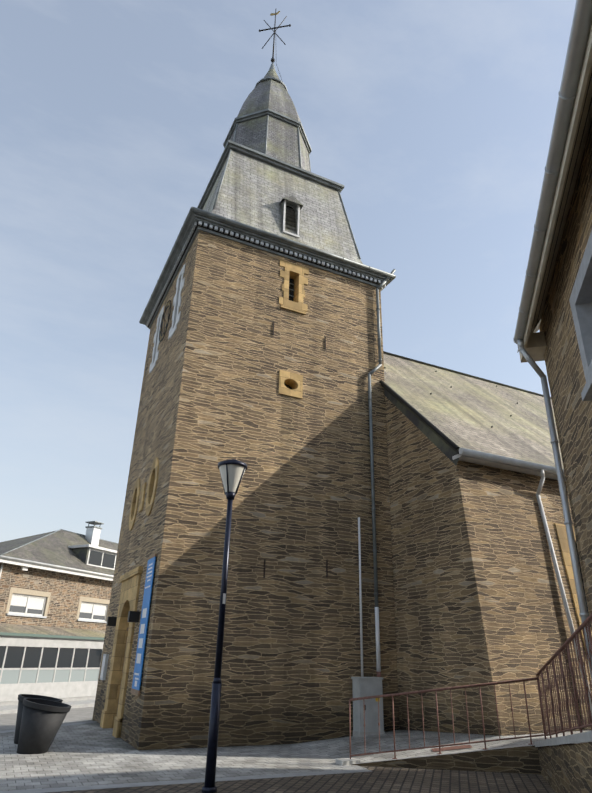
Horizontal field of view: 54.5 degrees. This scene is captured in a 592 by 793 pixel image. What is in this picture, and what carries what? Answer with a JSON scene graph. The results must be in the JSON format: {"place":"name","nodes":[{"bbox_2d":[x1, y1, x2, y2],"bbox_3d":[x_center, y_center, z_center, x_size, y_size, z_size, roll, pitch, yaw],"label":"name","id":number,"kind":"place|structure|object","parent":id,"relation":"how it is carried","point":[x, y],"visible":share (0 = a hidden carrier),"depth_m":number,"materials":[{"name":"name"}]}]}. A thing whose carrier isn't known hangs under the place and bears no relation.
{"place":"outdoors","nodes":[
{"label":"outdoors","id":0,"kind":"place"},
{"bbox_2d":[0,707,457,763],"bbox_3d":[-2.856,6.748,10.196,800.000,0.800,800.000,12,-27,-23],"label":"ground","id":1,"kind":"structure","parent":0,"point":[73,715],"depth_m":22.22,"materials":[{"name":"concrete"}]},
{"bbox_2d":[0,623,104,713],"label":"facade","id":2,"kind":"structure","parent":1,"relation":"on","point":[63,664],"depth_m":27.57,"materials":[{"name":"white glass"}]},
{"bbox_2d":[0,562,112,629],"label":"house walls","id":3,"kind":"structure","parent":1,"relation":"on","point":[67,590],"depth_m":30.80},
{"bbox_2d":[0,563,109,622],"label":"house windows","id":4,"kind":"structure","parent":3,"relation":"in","point":[27,603],"depth_m":30.01,"materials":[{"name":"white plastic"}]},
{"bbox_2d":[0,521,117,580],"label":"house roof","id":5,"kind":"structure","parent":3,"relation":"on","point":[90,553],"depth_m":33.32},
{"bbox_2d":[0,722,366,790],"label":"plaza paving","id":6,"kind":"structure","parent":1,"relation":"on","point":[89,754],"depth_m":9.29,"materials":[{"name":"grey stone"}]},
{"bbox_2d":[14,694,62,743],"bbox_3d":[-5.023,6.218,11.021,0.830,0.800,0.830,19,-27,-20],"label":"trash bin","id":7,"kind":"object","parent":6,"relation":"on","point":[21,697],"visible":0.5,"depth_m":10.88,"materials":[{"name":"plastic"}]},
{"bbox_2d":[17,698,70,753],"bbox_3d":[-4.481,5.793,10.045,0.830,0.800,0.830,21,-27,-19],"label":"trash bin","id":8,"kind":"object","parent":6,"relation":"on","point":[42,720],"visible":0.94,"depth_m":9.83,"materials":[{"name":"plastic"}]},
{"bbox_2d":[92,230,399,749],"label":"tower walls","id":9,"kind":"structure","parent":1,"relation":"on","point":[291,660],"depth_m":13.39,"materials":[{"name":"brown stone"}]},
{"bbox_2d":[100,611,139,679],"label":"wall lanterns","id":10,"kind":"object","parent":9,"relation":"attached to","point":[133,616],"depth_m":14.60,"materials":[{"name":"black metal"}]},
{"bbox_2d":[116,627,128,715],"bbox_3d":[-3.847,6.202,13.307,0.100,2.900,1.400,12,-27,-23],"label":"tower door","id":11,"kind":"structure","parent":9,"relation":"in","point":[122,670],"depth_m":13.74,"materials":[{"name":"brown wood"}]},
{"bbox_2d":[131,554,156,695],"bbox_3d":[-3.114,4.620,11.780,0.040,2.640,0.700,12,-27,-23],"label":"banner","id":12,"kind":"object","parent":9,"relation":"attached to","point":[136,683],"visible":1,"depth_m":11.69,"materials":[{"name":"blue fabric"}]},
{"bbox_2d":[159,300,170,341],"bbox_3d":[-3.870,-2.234,16.988,0.026,1.270,1.270,12,-27,-23],"label":"tower clock","id":13,"kind":"object","parent":9,"relation":"attached to","point":[165,328],"visible":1,"depth_m":16.95,"materials":[{"name":"metal"}]},
{"bbox_2d":[149,263,185,372],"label":"white tower surrounds","id":14,"kind":"object","parent":9,"relation":"attached to","point":[176,314],"visible":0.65,"depth_m":16.36,"materials":[{"name":"white paint"}]},
{"bbox_2d":[100,259,308,737],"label":"stone window surrounds","id":15,"kind":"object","parent":9,"relation":"attached to","point":[130,588],"depth_m":14.09,"materials":[{"name":"beige stone"}]},
{"bbox_2d":[139,207,395,328],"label":"tower cornice","id":16,"kind":"structure","parent":9,"relation":"attached to","point":[196,220],"depth_m":16.32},
{"bbox_2d":[202,69,362,263],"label":"spire slates","id":17,"kind":"object","parent":9,"relation":"on","point":[253,192],"visible":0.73,"depth_m":18.35,"materials":[{"name":"grey stone"}]},
{"bbox_2d":[197,62,360,258],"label":"roof trim","id":18,"kind":"structure","parent":17,"relation":"attached to","point":[229,145],"depth_m":19.34,"materials":[{"name":"metal"}]},
{"bbox_2d":[259,9,290,79],"bbox_3d":[-0.932,-14.487,24.012,1.418,5.252,0.259,-2,-25,8],"label":"weather vane cross","id":19,"kind":"object","parent":18,"relation":"on","point":[274,33],"visible":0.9,"depth_m":24.42,"materials":[{"name":"grey metal"}]},
{"bbox_2d":[279,196,302,237],"bbox_3d":[-0.327,-5.530,17.965,0.700,1.920,1.100,12,-27,-23],"label":"dormer window","id":20,"kind":"structure","parent":17,"relation":"attached to","point":[292,203],"depth_m":17.59,"materials":[{"name":"white paint"}]},
{"bbox_2d":[284,278,294,388],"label":"window openings","id":21,"kind":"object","parent":9,"relation":"in","point":[291,289],"depth_m":16.25,"materials":[{"name":"black"}]},
{"bbox_2d":[263,322,327,577],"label":"wall anchors","id":22,"kind":"object","parent":9,"relation":"attached to","point":[327,559],"depth_m":13.28,"materials":[{"name":"black metal"}]},
{"bbox_2d":[358,269,395,676],"bbox_3d":[2.199,1.753,14.923,1.377,12.426,0.284,6,-25,-11],"label":"downspout","id":23,"kind":"object","parent":9,"relation":"attached to","point":[376,594],"visible":0.96,"depth_m":14.03,"materials":[{"name":"grey metal"}]},
{"bbox_2d":[0,721,554,792],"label":"cobble paving","id":24,"kind":"structure","parent":1,"relation":"on","point":[372,779],"depth_m":8.07,"materials":[{"name":"stone"}]},
{"bbox_2d":[201,459,246,792],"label":"street lamp","id":25,"kind":"object","parent":24,"relation":"on","point":[232,471],"visible":1,"depth_m":8.16,"materials":[{"name":"black metal"}]},
{"bbox_2d":[351,677,384,736],"bbox_3d":[1.532,6.658,12.230,0.620,1.240,0.320,12,-27,-23],"label":"utility cabinet","id":26,"kind":"object","parent":1,"relation":"on","point":[366,686],"visible":0.85,"depth_m":12.13,"materials":[{"name":"metal"}]},
{"bbox_2d":[335,677,545,765],"bbox_3d":[2.400,5.474,9.742,3.463,1.389,0.376,0,-24,4],"label":"ramp railing","id":27,"kind":"object","parent":1,"relation":"on","point":[345,761],"visible":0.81,"depth_m":9.68,"materials":[{"name":"brown metal"}]},
{"bbox_2d":[292,730,591,763],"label":"terrace ramp","id":28,"kind":"structure","parent":1,"relation":"on","point":[337,748],"depth_m":10.34,"materials":[{"name":"concrete"}]},
{"bbox_2d":[385,396,591,752],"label":"nave walls","id":29,"kind":"structure","parent":1,"relation":"on","point":[477,597],"depth_m":12.27,"materials":[{"name":"brown stone"}]},
{"bbox_2d":[381,351,563,468],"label":"nave roof","id":30,"kind":"structure","parent":29,"relation":"on","point":[466,411],"depth_m":16.91,"materials":[{"name":"grey stone"}]},
{"bbox_2d":[380,380,591,714],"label":"gutter and downspout","id":31,"kind":"object","parent":29,"relation":"attached to","point":[498,461],"visible":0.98,"depth_m":13.14,"materials":[{"name":"grey metal"}]},
{"bbox_2d":[554,523,591,651],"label":"nave windows","id":32,"kind":"structure","parent":29,"relation":"in","point":[561,532],"depth_m":12.88,"materials":[{"name":"beige stone"}]},
{"bbox_2d":[536,613,591,738],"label":"stair railing","id":33,"kind":"object","parent":1,"relation":"on","point":[575,636],"visible":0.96,"depth_m":7.21,"materials":[{"name":"brown metal"}]},
{"bbox_2d":[87,236,487,750],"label":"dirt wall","id":34,"kind":"structure","parent":0,"point":[363,563],"depth_m":13.59,"materials":[{"name":"brown stone"}]},
{"bbox_2d":[0,0,575,542],"label":"sky","id":35,"kind":"structure","parent":0,"point":[434,119],"materials":[{"name":"blue"}]},
{"bbox_2d":[353,745,548,774],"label":"ramp retaining wall","id":36,"kind":"structure","parent":0,"point":[523,760],"depth_m":9.29,"materials":[{"name":"brown stone"}]},
{"bbox_2d":[533,731,591,792],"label":"stair side wall","id":37,"kind":"structure","parent":0,"point":[566,768],"depth_m":6.70,"materials":[{"name":"brown stone"}]},
{"bbox_2d":[539,121,591,628],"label":"house walls","id":38,"kind":"structure","parent":0,"point":[572,410],"depth_m":7.52,"materials":[{"name":"brown stone"}]},
{"bbox_2d":[513,0,591,680],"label":"house roof eaves","id":39,"kind":"object","parent":38,"relation":"attached to","point":[572,122],"visible":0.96,"depth_m":6.47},
{"bbox_2d":[569,230,591,400],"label":"house windows","id":40,"kind":"structure","parent":38,"relation":"in","point":[580,299],"depth_m":6.70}
]}

